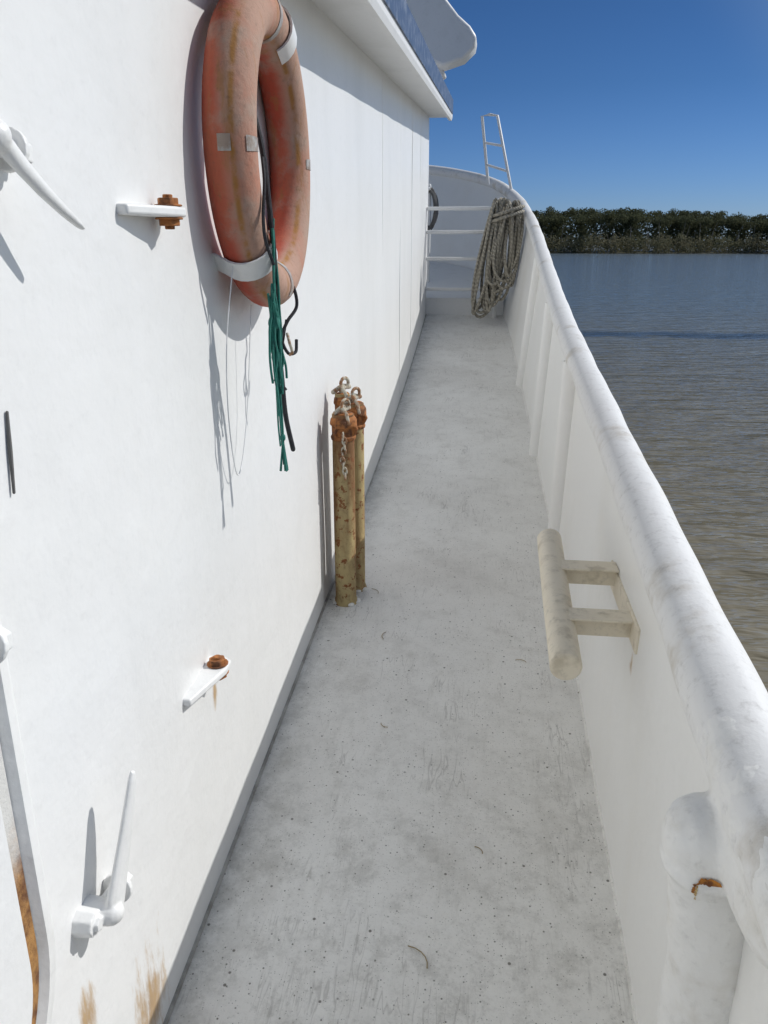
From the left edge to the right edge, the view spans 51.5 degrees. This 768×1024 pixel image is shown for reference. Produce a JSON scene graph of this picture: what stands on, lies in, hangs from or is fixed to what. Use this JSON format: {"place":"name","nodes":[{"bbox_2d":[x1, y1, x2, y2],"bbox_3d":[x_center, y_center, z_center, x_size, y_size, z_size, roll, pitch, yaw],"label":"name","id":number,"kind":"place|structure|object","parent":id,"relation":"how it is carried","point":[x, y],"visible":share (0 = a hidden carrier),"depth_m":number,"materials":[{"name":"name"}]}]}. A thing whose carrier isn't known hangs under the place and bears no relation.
{"place":"outdoors","nodes":[
{"label":"outdoors","id":0,"kind":"place"},
{"bbox_2d":[429,0,767,241],"label":"sky","id":1,"kind":"structure","parent":0,"point":[648,105],"materials":[{"name":"blue"}]},
{"bbox_2d":[550,253,767,691],"bbox_3d":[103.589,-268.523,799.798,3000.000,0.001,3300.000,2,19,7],"label":"water","id":2,"kind":"structure","parent":0,"point":[677,344],"depth_m":20.79,"materials":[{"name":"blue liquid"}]},
{"bbox_2d":[550,242,767,253],"bbox_3d":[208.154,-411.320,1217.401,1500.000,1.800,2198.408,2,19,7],"label":"ground","id":3,"kind":"structure","parent":0,"point":[673,252],"depth_m":236.45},
{"bbox_2d":[532,206,767,250],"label":"mangrove trees","id":4,"kind":"object","parent":3,"relation":"on","point":[550,220],"visible":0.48,"depth_m":241.42,"materials":[{"name":"green plant"}]},
{"bbox_2d":[543,232,767,253],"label":"shore scrub","id":5,"kind":"object","parent":3,"relation":"on","point":[614,241],"visible":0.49,"depth_m":233.04,"materials":[{"name":"green plant"}]},
{"bbox_2d":[549,223,767,252],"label":"wood trunks","id":6,"kind":"object","parent":3,"relation":"on","point":[665,243],"visible":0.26,"depth_m":236.06,"materials":[{"name":"brown plant"}]},
{"bbox_3d":[-0.824,0.891,4.428,3.438,3.959,13.550,2,19,7],"label":"ship hull","id":7,"kind":"object","parent":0,"visible":0},
{"bbox_2d":[168,315,634,1023],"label":"deck","id":8,"kind":"structure","parent":7,"relation":"on","point":[358,863],"depth_m":2.30,"materials":[{"name":"paint"}]},
{"bbox_2d":[0,0,476,1023],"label":"deckhouse","id":9,"kind":"object","parent":8,"relation":"on","point":[166,578],"visible":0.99,"depth_m":1.52,"materials":[{"name":"paint"}]},
{"bbox_2d":[0,119,135,1023],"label":"door","id":10,"kind":"structure","parent":9,"relation":"in","point":[27,938],"depth_m":1.08,"materials":[{"name":"paint"}]},
{"bbox_2d":[201,0,310,475],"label":"life ring","id":11,"kind":"object","parent":9,"relation":"hanging from","point":[246,40],"visible":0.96,"depth_m":1.75,"materials":[{"name":"orange plastic"}]},
{"bbox_2d":[331,376,350,409],"bbox_3d":[-0.166,-0.111,3.319,0.089,0.908,0.102,2,19,7],"label":"vent pipe","id":12,"kind":"object","parent":8,"relation":"on","point":[341,395],"visible":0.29,"depth_m":3.17,"materials":[{"name":"orange paint"}]},
{"bbox_2d":[330,398,360,606],"bbox_3d":[-0.160,-0.027,3.181,0.112,0.861,0.119,-12,22,-32],"label":"vent pipe","id":13,"kind":"object","parent":8,"relation":"on","point":[343,421],"visible":1,"depth_m":3.14,"materials":[{"name":"beige metal"}]},
{"bbox_2d":[343,386,367,592],"bbox_3d":[-0.121,-0.080,3.287,0.115,0.876,0.106,2,19,7],"label":"vent pipe","id":14,"kind":"object","parent":8,"relation":"on","point":[358,409],"visible":0.58,"depth_m":3.25,"materials":[{"name":"beige metal"}]},
{"bbox_2d":[408,945,427,967],"bbox_3d":[0.082,1.009,1.813,0.017,0.006,0.072,-13,23,-34],"label":"twig","id":15,"kind":"object","parent":8,"relation":"on","point":[421,952],"visible":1,"depth_m":1.82,"materials":[{"name":"beige wood"}]},
{"bbox_2d":[425,198,498,317],"bbox_3d":[0.791,-2.538,8.048,0.734,1.178,0.070,2,19,7],"label":"railing","id":16,"kind":"object","parent":8,"relation":"on","point":[494,311],"visible":0.55,"depth_m":7.98,"materials":[{"name":"white metal"}]},
{"bbox_2d":[426,261,503,314],"bbox_3d":[-0.350,-2.564,9.150,3.392,0.619,1.650,2,19,7],"label":"foredeck","id":17,"kind":"object","parent":8,"relation":"on","point":[447,302],"visible":0.11,"depth_m":8.40,"materials":[{"name":"white paint"}]},
{"bbox_2d":[427,184,430,281],"bbox_3d":[0.481,-3.014,8.664,0.044,1.039,0.117,2,19,7],"label":"rope post","id":18,"kind":"object","parent":17,"relation":"on","point":[428,238],"visible":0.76,"depth_m":8.70,"materials":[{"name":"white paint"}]},
{"bbox_2d":[427,186,438,229],"bbox_3d":[0.484,-3.281,8.621,0.222,0.451,0.123,2,19,7],"label":"life ring","id":19,"kind":"object","parent":18,"relation":"hanging from","point":[435,204],"visible":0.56,"depth_m":8.57,"materials":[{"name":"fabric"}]},
{"bbox_2d":[429,165,767,1023],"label":"bulwark","id":20,"kind":"object","parent":8,"relation":"on","point":[607,501],"visible":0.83,"depth_m":1.91,"materials":[{"name":"paint"}]},
{"bbox_2d":[481,113,512,188],"bbox_3d":[1.276,-3.894,8.689,0.442,0.843,0.208,15,24,37],"label":"boarding ladder","id":21,"kind":"object","parent":20,"relation":"on","point":[487,165],"visible":0.94,"depth_m":8.64,"materials":[{"name":"white metal"}]},
{"bbox_2d":[471,197,524,317],"bbox_3d":[1.104,-2.464,7.765,0.482,1.128,0.291,2,19,7],"label":"rope coil","id":22,"kind":"object","parent":20,"relation":"hanging from","point":[505,220],"visible":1,"depth_m":7.68,"materials":[{"name":"beige fabric"}]},
{"bbox_2d":[537,529,640,679],"bbox_3d":[0.531,0.222,2.128,0.220,0.127,0.700,2,19,7],"label":"mooring cleat","id":23,"kind":"object","parent":20,"relation":"attached to","point":[566,623],"visible":0.99,"depth_m":2.00,"materials":[{"name":"beige paint"}]},
{"bbox_2d":[655,697,767,1023],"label":"domed pipe","id":24,"kind":"object","parent":20,"relation":"attached to","point":[716,914],"visible":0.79,"depth_m":1.10,"materials":[{"name":"metal"}]}
]}

